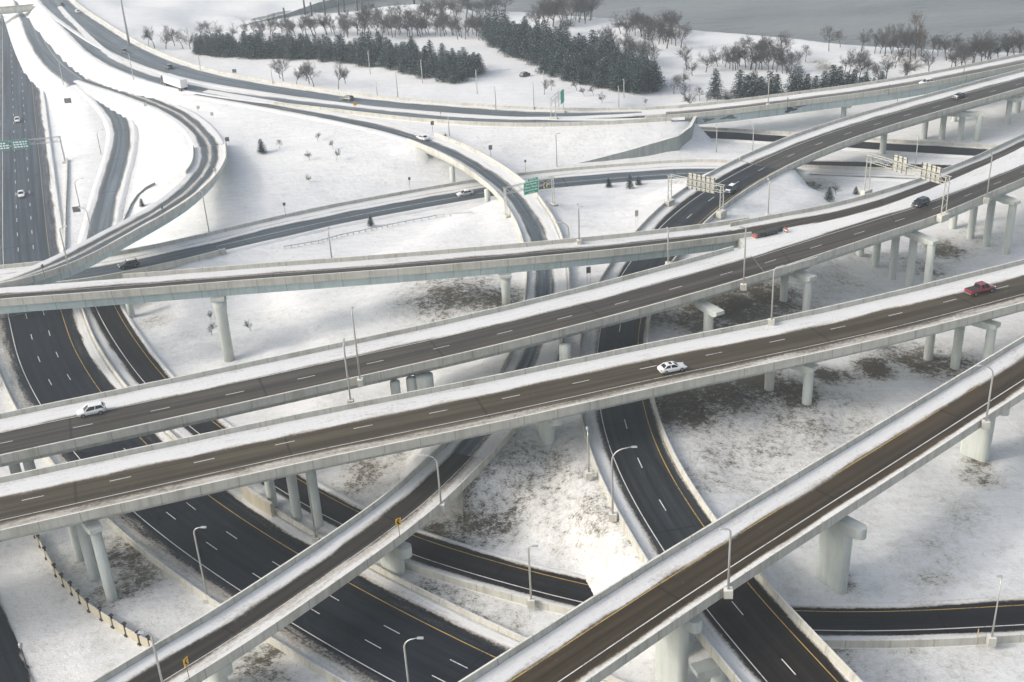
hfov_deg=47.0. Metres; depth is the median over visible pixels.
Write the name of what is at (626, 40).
bare tree
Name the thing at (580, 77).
pine tree
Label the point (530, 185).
sign gantry
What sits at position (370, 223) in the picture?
conifer
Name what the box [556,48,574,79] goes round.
pine tree
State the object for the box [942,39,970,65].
bare tree
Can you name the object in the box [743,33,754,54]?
bare tree
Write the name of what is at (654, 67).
pine tree
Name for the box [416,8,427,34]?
bare tree
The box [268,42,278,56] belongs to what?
pine tree
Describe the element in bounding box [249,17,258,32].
bare tree
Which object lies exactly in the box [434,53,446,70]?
pine tree
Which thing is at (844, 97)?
road bridge
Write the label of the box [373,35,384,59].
pine tree
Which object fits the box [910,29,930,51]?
bare tree
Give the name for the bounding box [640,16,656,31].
bare tree
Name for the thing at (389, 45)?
pine tree
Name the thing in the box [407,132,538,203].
road bridge
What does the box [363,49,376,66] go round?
pine tree
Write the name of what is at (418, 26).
bare tree
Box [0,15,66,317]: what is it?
road
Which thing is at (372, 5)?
bare tree
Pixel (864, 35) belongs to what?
bare tree
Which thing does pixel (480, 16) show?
bare tree
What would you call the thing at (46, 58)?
road
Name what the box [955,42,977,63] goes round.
bare tree
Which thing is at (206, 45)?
pine tree
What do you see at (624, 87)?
pine tree
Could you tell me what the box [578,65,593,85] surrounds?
pine tree
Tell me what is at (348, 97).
sport utility car
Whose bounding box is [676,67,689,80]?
bare tree
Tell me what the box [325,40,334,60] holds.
pine tree
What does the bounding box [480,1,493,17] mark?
bare tree
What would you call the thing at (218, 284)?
road bridge
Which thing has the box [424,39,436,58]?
pine tree
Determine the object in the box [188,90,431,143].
road
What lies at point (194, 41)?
pine tree
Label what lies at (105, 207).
road
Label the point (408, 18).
bare tree
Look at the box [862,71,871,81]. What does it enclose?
pine tree
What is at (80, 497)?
road bridge
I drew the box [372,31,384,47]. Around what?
pine tree
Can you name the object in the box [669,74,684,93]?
bare tree
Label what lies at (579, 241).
street lamp
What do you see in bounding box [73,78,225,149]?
road
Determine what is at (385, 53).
pine tree
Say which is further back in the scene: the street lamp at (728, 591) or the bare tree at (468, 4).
the bare tree at (468, 4)
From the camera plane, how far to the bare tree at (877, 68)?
395.61 m
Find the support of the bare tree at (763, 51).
on the ground at (60, 632)
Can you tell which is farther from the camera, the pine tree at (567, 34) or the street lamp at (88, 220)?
the pine tree at (567, 34)
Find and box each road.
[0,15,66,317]
[0,308,607,681]
[0,599,34,681]
[9,0,84,86]
[33,0,684,120]
[42,6,670,127]
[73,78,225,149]
[73,84,138,243]
[83,304,1023,648]
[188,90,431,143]
[202,162,1023,253]
[443,198,567,457]
[580,161,777,560]
[702,129,990,157]
[805,160,953,168]
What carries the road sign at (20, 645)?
on the ground at (60, 632)
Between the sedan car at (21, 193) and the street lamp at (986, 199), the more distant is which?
the sedan car at (21, 193)
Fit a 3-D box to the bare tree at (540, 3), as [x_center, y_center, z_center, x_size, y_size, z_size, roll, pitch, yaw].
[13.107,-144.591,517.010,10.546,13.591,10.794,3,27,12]
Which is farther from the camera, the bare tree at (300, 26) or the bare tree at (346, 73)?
the bare tree at (300, 26)
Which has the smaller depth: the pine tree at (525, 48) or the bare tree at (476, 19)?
the pine tree at (525, 48)
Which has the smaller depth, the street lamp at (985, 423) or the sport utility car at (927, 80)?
the street lamp at (985, 423)
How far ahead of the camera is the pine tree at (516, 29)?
451.83 m
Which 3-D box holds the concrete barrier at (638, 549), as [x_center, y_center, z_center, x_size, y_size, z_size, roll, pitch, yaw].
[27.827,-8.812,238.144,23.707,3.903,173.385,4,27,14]
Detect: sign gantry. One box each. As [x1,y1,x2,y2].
[0,136,65,163]
[502,176,557,217]
[549,89,565,118]
[664,172,726,218]
[860,153,951,222]
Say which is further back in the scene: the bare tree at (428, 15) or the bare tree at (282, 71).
the bare tree at (428, 15)
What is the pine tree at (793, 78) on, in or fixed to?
on the ground at (60, 632)
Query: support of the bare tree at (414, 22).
on the ground at (60, 632)
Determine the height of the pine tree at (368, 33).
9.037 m
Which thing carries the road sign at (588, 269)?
on the ground at (60, 632)
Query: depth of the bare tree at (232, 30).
514.88 m
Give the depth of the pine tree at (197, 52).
466.89 m
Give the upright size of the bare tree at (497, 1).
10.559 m
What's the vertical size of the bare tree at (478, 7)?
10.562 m
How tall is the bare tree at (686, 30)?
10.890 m
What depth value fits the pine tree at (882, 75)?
392.98 m
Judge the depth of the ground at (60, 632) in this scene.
243.47 m
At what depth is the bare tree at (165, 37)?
481.33 m
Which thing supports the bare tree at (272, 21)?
on the ground at (60, 632)
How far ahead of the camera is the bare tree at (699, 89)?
384.70 m
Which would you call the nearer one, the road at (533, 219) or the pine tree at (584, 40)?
the road at (533, 219)
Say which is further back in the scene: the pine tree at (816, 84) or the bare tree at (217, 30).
the bare tree at (217, 30)
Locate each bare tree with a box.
[141,26,154,47]
[155,25,174,48]
[163,26,175,45]
[173,28,182,47]
[179,28,194,48]
[194,22,208,33]
[201,20,211,34]
[206,321,217,334]
[211,21,223,33]
[229,25,238,35]
[238,20,248,31]
[243,320,252,330]
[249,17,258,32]
[256,18,265,31]
[264,18,275,31]
[265,12,277,34]
[267,57,280,78]
[273,13,284,32]
[275,56,292,80]
[277,19,292,33]
[279,14,289,32]
[286,19,295,37]
[293,67,303,83]
[296,11,312,32]
[297,18,308,35]
[298,62,310,83]
[301,61,320,86]
[302,12,317,34]
[308,12,317,33]
[314,13,327,33]
[318,15,328,34]
[325,17,336,35]
[333,62,347,88]
[336,15,353,37]
[337,9,352,36]
[341,67,349,83]
[346,9,362,34]
[350,8,370,28]
[357,11,372,34]
[357,20,368,31]
[359,2,371,29]
[359,5,372,31]
[360,14,374,34]
[365,0,379,25]
[365,12,384,30]
[371,6,393,31]
[372,11,385,34]
[378,22,387,34]
[384,14,396,36]
[385,5,394,17]
[388,13,402,36]
[390,2,406,26]
[393,8,403,33]
[397,10,415,36]
[399,12,417,35]
[402,4,417,24]
[402,10,415,35]
[405,8,427,35]
[406,15,424,36]
[414,5,424,18]
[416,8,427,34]
[419,16,432,34]
[421,0,431,16]
[421,0,435,20]
[429,0,438,10]
[430,5,439,16]
[430,8,444,32]
[434,14,448,35]
[435,20,444,35]
[436,10,457,34]
[437,10,450,34]
[438,0,457,12]
[447,21,461,38]
[449,14,464,37]
[451,0,464,16]
[455,0,475,18]
[462,20,474,38]
[465,7,483,35]
[466,0,477,13]
[469,14,481,38]
[472,20,484,37]
[473,0,483,12]
[473,10,490,27]
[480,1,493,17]
[489,0,506,13]
[499,0,515,11]
[525,3,542,21]
[534,0,551,22]
[534,0,553,26]
[535,0,555,21]
[544,0,560,26]
[551,2,562,22]
[555,0,576,27]
[558,10,575,30]
[567,0,580,25]
[572,0,585,21]
[574,0,590,19]
[580,0,599,23]
[584,0,604,20]
[585,0,603,19]
[596,25,612,39]
[604,29,621,45]
[610,11,624,33]
[611,38,622,53]
[616,9,632,33]
[619,32,634,49]
[619,34,638,56]
[621,19,630,34]
[624,13,634,37]
[624,43,644,56]
[627,11,644,32]
[631,11,645,36]
[633,37,647,58]
[635,13,654,36]
[638,16,656,40]
[638,32,655,58]
[638,40,654,56]
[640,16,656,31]
[642,12,663,39]
[643,21,661,46]
[647,45,659,60]
[655,19,667,43]
[656,20,673,43]
[656,22,679,48]
[657,8,676,24]
[662,11,677,30]
[665,11,683,29]
[667,18,682,45]
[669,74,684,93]
[670,9,681,27]
[675,44,691,68]
[676,21,691,47]
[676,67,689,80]
[678,81,689,99]
[680,87,697,102]
[683,56,699,75]
[695,86,702,100]
[697,45,718,71]
[704,92,712,100]
[708,48,723,66]
[712,91,720,100]
[719,46,731,66]
[720,45,729,62]
[720,90,731,99]
[726,44,738,69]
[728,42,741,65]
[729,45,742,69]
[735,36,748,60]
[737,44,750,67]
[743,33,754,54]
[743,38,761,69]
[743,42,769,70]
[744,49,757,68]
[756,36,773,60]
[758,44,767,65]
[762,51,773,70]
[766,38,779,62]
[767,45,781,69]
[768,44,782,63]
[772,48,786,73]
[773,30,791,45]
[774,50,786,71]
[776,35,794,52]
[778,46,795,74]
[782,54,800,78]
[784,48,796,72]
[793,48,802,70]
[801,44,812,61]
[820,25,836,50]
[834,29,846,46]
[838,50,854,69]
[846,48,857,73]
[852,54,869,72]
[855,48,872,79]
[857,46,870,59]
[858,27,874,48]
[862,60,873,76]
[870,61,884,79]
[870,64,884,76]
[871,29,884,53]
[874,35,888,52]
[879,24,899,55]
[880,29,897,53]
[880,55,897,78]
[889,34,902,50]
[891,23,903,51]
[891,30,923,56]
[891,47,905,67]
[897,22,915,56]
[898,47,928,75]
[900,54,916,75]
[905,11,927,58]
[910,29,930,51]
[920,49,935,71]
[929,35,940,52]
[929,35,942,56]
[935,33,955,60]
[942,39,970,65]
[949,33,963,55]
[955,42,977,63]
[957,38,974,64]
[964,37,988,62]
[965,29,995,62]
[970,38,989,60]
[977,40,996,59]
[982,27,1003,58]
[991,34,1006,57]
[996,34,1014,55]
[1000,33,1018,51]
[1002,28,1023,54]
[1014,31,1023,53]
[1015,30,1023,51]
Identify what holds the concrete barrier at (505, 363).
on the road at (533, 219)
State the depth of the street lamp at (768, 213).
255.04 m
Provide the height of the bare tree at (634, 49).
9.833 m
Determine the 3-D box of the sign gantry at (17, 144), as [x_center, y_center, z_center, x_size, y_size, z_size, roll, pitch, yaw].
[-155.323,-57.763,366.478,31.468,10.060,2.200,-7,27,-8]
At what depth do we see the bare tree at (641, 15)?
481.37 m
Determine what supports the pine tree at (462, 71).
on the ground at (60, 632)
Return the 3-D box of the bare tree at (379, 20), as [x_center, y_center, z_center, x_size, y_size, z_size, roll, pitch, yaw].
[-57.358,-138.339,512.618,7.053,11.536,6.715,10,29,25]
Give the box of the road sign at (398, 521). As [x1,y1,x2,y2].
[395,517,400,536]
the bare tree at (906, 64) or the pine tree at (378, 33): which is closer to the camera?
the bare tree at (906, 64)
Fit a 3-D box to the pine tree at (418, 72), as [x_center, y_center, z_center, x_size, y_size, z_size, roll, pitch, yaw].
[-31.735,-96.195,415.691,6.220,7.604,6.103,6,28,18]
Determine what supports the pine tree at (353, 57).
on the ground at (60, 632)
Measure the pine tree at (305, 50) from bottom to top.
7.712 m
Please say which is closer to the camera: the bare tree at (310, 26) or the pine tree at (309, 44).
the pine tree at (309, 44)
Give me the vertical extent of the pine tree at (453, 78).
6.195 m
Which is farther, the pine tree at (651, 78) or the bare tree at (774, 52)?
the bare tree at (774, 52)
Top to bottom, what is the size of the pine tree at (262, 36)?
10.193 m
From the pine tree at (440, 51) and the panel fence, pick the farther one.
the pine tree at (440, 51)
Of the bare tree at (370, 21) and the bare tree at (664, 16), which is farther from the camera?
the bare tree at (370, 21)
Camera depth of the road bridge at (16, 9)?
585.77 m
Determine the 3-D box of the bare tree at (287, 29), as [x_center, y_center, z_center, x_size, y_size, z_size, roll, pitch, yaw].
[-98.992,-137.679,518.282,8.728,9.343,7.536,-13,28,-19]
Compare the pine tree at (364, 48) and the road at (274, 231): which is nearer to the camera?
the road at (274, 231)
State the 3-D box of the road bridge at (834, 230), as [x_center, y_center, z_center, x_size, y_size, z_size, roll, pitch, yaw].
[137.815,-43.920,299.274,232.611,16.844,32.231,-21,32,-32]
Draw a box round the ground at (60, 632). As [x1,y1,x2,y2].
[0,0,1023,681]
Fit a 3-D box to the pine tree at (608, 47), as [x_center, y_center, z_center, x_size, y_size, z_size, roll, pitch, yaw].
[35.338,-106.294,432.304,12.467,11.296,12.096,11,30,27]
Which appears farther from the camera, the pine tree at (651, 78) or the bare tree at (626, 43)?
the bare tree at (626, 43)
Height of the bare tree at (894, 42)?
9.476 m
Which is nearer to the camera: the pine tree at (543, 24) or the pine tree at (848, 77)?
the pine tree at (848, 77)
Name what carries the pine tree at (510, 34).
on the ground at (60, 632)
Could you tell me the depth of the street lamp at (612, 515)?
169.81 m
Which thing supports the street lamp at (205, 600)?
on the ground at (60, 632)
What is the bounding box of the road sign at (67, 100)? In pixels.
[64,98,71,102]
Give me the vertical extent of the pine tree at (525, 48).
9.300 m
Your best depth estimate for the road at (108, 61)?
401.36 m
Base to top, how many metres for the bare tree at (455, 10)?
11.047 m
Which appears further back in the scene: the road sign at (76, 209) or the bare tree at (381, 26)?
the bare tree at (381, 26)
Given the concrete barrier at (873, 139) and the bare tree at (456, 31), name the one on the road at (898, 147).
the concrete barrier at (873, 139)
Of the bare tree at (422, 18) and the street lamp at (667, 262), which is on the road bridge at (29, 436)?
the street lamp at (667, 262)
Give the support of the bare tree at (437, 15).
on the ground at (60, 632)
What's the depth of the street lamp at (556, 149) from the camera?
334.76 m
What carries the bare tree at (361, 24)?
on the ground at (60, 632)
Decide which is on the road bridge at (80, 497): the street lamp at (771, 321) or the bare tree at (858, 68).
the street lamp at (771, 321)
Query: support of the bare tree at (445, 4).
on the ground at (60, 632)
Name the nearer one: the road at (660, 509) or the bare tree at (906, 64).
the road at (660, 509)
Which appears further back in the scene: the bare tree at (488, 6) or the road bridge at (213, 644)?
the bare tree at (488, 6)
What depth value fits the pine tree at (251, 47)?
455.10 m
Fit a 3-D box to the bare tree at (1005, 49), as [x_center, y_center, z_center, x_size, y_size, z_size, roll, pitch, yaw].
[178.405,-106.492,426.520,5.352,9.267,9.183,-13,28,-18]
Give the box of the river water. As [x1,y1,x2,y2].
[251,0,1023,52]
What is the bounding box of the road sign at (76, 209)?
[72,206,80,213]
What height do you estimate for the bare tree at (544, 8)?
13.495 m
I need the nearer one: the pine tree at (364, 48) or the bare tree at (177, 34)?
the pine tree at (364, 48)
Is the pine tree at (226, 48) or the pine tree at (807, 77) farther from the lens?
the pine tree at (226, 48)
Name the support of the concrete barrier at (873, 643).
on the road at (131, 354)
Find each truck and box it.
[160,73,187,90]
[752,225,787,238]
[964,281,995,296]
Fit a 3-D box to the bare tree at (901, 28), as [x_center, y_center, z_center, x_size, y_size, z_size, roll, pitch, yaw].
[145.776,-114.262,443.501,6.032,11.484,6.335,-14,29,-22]
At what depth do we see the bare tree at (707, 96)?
379.08 m
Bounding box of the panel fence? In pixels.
[33,534,151,647]
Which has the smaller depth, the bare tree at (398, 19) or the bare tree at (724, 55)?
the bare tree at (724, 55)
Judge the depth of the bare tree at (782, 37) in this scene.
442.92 m
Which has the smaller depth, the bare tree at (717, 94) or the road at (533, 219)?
the road at (533, 219)
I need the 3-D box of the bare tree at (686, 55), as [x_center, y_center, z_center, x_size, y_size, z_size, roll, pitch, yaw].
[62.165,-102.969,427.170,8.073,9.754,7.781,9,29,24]
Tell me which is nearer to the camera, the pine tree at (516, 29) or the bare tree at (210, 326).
the bare tree at (210, 326)
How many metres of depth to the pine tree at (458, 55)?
428.30 m
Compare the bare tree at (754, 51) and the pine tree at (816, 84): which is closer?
the pine tree at (816, 84)
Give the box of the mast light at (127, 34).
[120,0,130,45]
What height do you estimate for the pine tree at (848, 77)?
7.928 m
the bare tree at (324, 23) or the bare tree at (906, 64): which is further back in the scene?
the bare tree at (324, 23)
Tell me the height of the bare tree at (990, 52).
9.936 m
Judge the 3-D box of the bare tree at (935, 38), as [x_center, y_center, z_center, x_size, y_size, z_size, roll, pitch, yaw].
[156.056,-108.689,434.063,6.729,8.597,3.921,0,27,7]
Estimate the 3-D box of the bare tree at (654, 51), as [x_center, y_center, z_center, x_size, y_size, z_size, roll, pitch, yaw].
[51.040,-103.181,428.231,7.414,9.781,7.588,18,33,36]
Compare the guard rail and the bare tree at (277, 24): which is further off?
the bare tree at (277, 24)
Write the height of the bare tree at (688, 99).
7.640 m
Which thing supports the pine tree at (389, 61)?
on the ground at (60, 632)
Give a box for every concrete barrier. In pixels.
[0,372,345,681]
[73,0,680,110]
[81,308,624,681]
[200,159,920,237]
[273,102,670,126]
[405,561,1023,647]
[442,200,527,447]
[489,195,569,461]
[578,157,738,563]
[646,167,784,521]
[700,127,996,147]
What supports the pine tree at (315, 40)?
on the ground at (60, 632)
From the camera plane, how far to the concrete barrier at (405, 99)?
389.09 m
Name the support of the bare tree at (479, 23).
on the ground at (60, 632)
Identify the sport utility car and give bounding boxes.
[76,401,105,417]
[118,258,138,269]
[164,64,172,68]
[341,95,353,100]
[519,71,530,76]
[724,183,737,193]
[911,196,929,207]
[919,78,933,82]
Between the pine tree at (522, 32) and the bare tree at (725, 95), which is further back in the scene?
the pine tree at (522, 32)
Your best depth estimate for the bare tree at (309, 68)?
405.04 m
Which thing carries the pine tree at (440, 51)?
on the ground at (60, 632)
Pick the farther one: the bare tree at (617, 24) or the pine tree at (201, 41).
the bare tree at (617, 24)
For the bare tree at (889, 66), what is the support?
on the ground at (60, 632)
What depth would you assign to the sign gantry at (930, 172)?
253.08 m
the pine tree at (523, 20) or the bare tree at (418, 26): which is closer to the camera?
the pine tree at (523, 20)
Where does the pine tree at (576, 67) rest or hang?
on the ground at (60, 632)
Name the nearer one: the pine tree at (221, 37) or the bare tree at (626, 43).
the bare tree at (626, 43)
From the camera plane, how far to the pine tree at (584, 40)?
435.21 m
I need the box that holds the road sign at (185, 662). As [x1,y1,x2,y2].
[183,656,189,679]
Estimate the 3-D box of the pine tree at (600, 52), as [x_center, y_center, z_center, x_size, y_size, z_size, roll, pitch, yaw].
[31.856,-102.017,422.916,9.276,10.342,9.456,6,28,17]
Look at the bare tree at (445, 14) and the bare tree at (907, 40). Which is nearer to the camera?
the bare tree at (907, 40)
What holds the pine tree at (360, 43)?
on the ground at (60, 632)
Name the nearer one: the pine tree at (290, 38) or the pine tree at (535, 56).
the pine tree at (535, 56)
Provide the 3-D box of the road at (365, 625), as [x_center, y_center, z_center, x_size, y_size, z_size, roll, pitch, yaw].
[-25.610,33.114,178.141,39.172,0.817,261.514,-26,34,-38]
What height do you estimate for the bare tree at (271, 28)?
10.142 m
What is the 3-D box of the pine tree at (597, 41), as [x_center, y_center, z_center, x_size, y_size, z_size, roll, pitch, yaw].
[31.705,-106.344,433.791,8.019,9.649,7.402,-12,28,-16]
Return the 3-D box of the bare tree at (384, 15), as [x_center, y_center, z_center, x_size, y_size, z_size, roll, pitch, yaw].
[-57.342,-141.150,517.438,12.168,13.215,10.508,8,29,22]
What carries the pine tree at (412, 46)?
on the ground at (60, 632)
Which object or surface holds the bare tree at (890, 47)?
on the ground at (60, 632)
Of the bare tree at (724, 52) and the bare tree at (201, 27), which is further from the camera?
the bare tree at (201, 27)
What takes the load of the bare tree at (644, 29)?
on the ground at (60, 632)
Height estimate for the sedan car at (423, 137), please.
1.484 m
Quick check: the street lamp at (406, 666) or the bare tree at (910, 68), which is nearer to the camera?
the street lamp at (406, 666)
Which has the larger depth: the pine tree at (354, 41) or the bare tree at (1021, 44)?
the pine tree at (354, 41)
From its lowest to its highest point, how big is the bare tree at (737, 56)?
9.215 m
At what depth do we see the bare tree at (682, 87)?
385.82 m
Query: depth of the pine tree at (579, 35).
437.88 m
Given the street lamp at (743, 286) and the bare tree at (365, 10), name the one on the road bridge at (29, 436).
the street lamp at (743, 286)
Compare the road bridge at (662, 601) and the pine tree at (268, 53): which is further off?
the pine tree at (268, 53)
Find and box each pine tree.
[192,38,200,53]
[193,40,204,54]
[194,34,205,53]
[202,35,209,54]
[203,35,211,55]
[208,38,217,55]
[210,34,225,57]
[215,33,227,56]
[219,36,235,56]
[226,36,238,57]
[235,33,257,58]
[243,35,261,58]
[251,35,266,58]
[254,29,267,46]
[263,43,273,58]
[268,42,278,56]
[269,32,279,48]
[272,46,283,57]
[280,36,286,55]
[282,39,296,60]
[286,37,298,57]
[292,39,302,56]
[295,47,302,58]
[298,34,304,48]
[300,40,312,58]
[301,36,314,58]
[310,43,317,57]
[312,34,317,50]
[315,40,323,57]
[316,46,327,62]
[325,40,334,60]
[330,40,349,62]
[332,35,343,54]
[346,44,358,63]
[349,38,358,53]
[353,45,366,65]
[355,37,363,56]
[357,32,370,49]
[361,46,367,61]
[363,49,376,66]
[364,31,372,41]
[366,42,373,58]
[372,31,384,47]
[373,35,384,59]
[373,47,379,61]
[376,49,386,67]
[379,37,393,53]
[379,48,388,66]
[383,48,395,70]
[386,39,396,61]
[392,45,399,64]
[393,45,410,67]
[397,56,406,72]
[400,52,417,74]
[406,39,420,61]
[409,59,418,74]
[414,58,430,77]
[416,52,425,67]
[421,45,429,59]
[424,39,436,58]
[425,54,439,77]
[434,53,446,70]
[434,58,449,82]
[435,53,458,78]
[436,43,446,60]
[447,66,461,83]
[449,52,458,66]
[455,50,461,61]
[455,62,469,81]
[460,47,467,58]
[461,52,468,67]
[463,54,480,77]
[472,54,483,74]
[474,53,486,70]
[479,13,492,36]
[480,18,491,41]
[485,23,496,46]
[486,19,498,46]
[487,23,507,47]
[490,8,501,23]
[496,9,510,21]
[497,25,509,53]
[499,16,510,31]
[499,22,513,49]
[504,37,519,57]
[507,21,516,32]
[507,24,523,47]
[511,40,521,57]
[512,23,527,46]
[515,36,531,61]
[521,16,532,27]
[521,21,531,32]
[525,41,543,64]
[528,26,543,53]
[534,20,541,30]
[534,53,549,73]
[537,19,553,41]
[545,59,557,76]
[551,51,565,73]
[555,24,570,44]
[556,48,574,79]
[559,65,569,80]
[563,27,572,43]
[566,53,585,82]
[568,36,576,48]
[572,39,585,56]
[573,33,580,50]
[576,66,584,83]
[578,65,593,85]
[579,38,587,49]
[580,35,591,54]
[584,41,596,65]
[587,30,600,47]
[590,61,607,88]
[591,57,611,87]
[591,69,604,86]
[592,39,603,56]
[593,42,609,62]
[596,36,616,58]
[603,64,620,88]
[609,67,627,91]
[611,48,619,67]
[620,77,629,91]
[623,49,628,61]
[626,50,635,65]
[626,64,646,94]
[637,56,649,71]
[639,66,654,91]
[643,60,667,89]
[645,67,660,91]
[651,61,665,87]
[706,68,723,98]
[728,70,744,98]
[735,71,764,98]
[735,74,751,98]
[749,76,767,96]
[759,71,780,95]
[772,74,784,93]
[782,71,802,92]
[788,65,810,90]
[802,74,813,89]
[810,75,820,88]
[818,70,833,87]
[827,64,842,86]
[833,66,846,86]
[843,72,854,84]
[847,68,860,83]
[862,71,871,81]
[877,71,885,79]
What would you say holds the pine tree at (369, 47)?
on the ground at (60, 632)
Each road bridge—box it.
[0,4,35,17]
[0,141,226,287]
[0,217,751,361]
[0,234,225,317]
[0,240,817,473]
[0,259,1023,602]
[91,444,489,681]
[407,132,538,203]
[458,336,1023,681]
[641,53,1023,124]
[690,573,862,681]
[730,133,1023,311]
[739,68,1023,177]
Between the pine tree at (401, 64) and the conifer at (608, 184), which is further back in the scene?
the pine tree at (401, 64)
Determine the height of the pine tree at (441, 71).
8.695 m
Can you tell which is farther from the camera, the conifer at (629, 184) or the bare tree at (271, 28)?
the bare tree at (271, 28)
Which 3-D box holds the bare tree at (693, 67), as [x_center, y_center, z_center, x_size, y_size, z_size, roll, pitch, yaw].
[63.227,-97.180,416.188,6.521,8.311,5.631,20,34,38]
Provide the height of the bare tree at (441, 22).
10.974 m
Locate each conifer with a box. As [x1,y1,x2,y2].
[139,198,145,206]
[257,138,267,153]
[366,214,374,226]
[606,177,611,187]
[625,175,633,188]
[635,176,642,185]
[824,187,833,200]
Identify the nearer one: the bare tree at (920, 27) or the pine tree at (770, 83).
the pine tree at (770, 83)
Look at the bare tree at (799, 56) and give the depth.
418.12 m
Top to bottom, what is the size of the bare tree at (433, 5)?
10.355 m
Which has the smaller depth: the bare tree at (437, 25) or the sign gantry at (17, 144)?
the sign gantry at (17, 144)
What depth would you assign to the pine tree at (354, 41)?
449.40 m
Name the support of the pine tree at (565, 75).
on the ground at (60, 632)
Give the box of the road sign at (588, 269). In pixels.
[586,267,590,273]
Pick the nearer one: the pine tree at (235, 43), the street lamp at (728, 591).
the street lamp at (728, 591)
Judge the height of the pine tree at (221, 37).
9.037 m
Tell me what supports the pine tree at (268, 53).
on the ground at (60, 632)
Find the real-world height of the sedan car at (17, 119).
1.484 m
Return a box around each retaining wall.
[63,158,67,250]
[122,182,154,220]
[580,116,696,162]
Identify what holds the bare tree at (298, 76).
on the ground at (60, 632)
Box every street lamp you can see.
[59,225,70,275]
[78,207,92,235]
[137,631,162,681]
[193,526,211,603]
[197,191,209,231]
[306,473,318,541]
[328,227,333,257]
[343,338,353,403]
[351,306,363,386]
[403,637,423,681]
[419,454,444,511]
[527,545,537,608]
[555,133,559,166]
[577,203,581,244]
[585,426,591,479]
[609,446,636,521]
[665,227,670,263]
[719,527,732,598]
[739,226,746,290]
[765,178,770,215]
[766,75,769,104]
[768,265,785,325]
[915,135,918,167]
[975,364,993,428]
[976,147,992,203]
[985,575,1002,646]
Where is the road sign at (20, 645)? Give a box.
[18,643,28,667]
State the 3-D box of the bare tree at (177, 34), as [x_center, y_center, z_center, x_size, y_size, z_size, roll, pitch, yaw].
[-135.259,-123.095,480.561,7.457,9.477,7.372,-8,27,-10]
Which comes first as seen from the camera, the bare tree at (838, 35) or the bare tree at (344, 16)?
the bare tree at (838, 35)
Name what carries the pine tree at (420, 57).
on the ground at (60, 632)
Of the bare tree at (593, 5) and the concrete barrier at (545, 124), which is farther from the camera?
the bare tree at (593, 5)
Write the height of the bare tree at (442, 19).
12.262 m
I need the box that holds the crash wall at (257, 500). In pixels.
[242,486,274,516]
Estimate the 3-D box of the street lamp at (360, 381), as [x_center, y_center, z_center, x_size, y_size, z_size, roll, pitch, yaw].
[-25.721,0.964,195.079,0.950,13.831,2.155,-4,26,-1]
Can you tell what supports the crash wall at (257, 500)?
on the ground at (60, 632)
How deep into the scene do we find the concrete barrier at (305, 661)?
172.77 m
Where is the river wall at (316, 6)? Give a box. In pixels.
[240,0,367,25]
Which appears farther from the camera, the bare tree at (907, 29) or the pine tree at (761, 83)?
the bare tree at (907, 29)
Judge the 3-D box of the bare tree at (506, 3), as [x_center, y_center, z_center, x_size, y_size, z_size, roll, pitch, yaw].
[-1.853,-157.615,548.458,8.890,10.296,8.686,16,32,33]
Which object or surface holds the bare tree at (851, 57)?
on the ground at (60, 632)
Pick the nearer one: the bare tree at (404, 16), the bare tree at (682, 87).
the bare tree at (682, 87)
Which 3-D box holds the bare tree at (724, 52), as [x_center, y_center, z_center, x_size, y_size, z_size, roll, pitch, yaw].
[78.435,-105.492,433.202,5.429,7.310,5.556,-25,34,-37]
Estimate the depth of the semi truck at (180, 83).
413.72 m
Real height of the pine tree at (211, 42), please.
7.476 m
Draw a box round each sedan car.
[14,116,19,122]
[17,190,24,197]
[416,134,428,140]
[456,189,473,196]
[657,361,686,374]
[952,92,965,99]
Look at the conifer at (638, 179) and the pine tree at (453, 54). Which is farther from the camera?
the pine tree at (453, 54)
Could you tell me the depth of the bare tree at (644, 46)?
430.45 m
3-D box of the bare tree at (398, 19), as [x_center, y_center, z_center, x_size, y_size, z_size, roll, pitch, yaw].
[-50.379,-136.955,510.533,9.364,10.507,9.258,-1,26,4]
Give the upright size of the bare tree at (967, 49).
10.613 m
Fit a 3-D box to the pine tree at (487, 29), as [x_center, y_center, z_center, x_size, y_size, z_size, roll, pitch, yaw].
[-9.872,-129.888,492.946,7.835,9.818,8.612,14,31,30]
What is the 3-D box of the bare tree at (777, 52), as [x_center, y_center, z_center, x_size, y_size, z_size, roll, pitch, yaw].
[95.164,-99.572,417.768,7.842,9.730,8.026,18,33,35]
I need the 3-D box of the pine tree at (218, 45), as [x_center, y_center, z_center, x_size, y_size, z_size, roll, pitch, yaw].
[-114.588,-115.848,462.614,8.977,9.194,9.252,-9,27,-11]
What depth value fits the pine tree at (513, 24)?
463.89 m
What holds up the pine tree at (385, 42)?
on the ground at (60, 632)
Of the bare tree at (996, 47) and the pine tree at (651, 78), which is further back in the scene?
the bare tree at (996, 47)
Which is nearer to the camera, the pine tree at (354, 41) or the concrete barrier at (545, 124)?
the concrete barrier at (545, 124)
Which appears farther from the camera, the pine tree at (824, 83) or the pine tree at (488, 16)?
the pine tree at (488, 16)
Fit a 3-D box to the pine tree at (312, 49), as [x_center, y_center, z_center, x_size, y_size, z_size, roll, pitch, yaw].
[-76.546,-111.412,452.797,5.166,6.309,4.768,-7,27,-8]
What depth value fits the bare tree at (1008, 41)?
422.55 m
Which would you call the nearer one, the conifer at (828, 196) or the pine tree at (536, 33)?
the conifer at (828, 196)
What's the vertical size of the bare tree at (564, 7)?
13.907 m
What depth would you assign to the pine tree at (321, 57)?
446.48 m

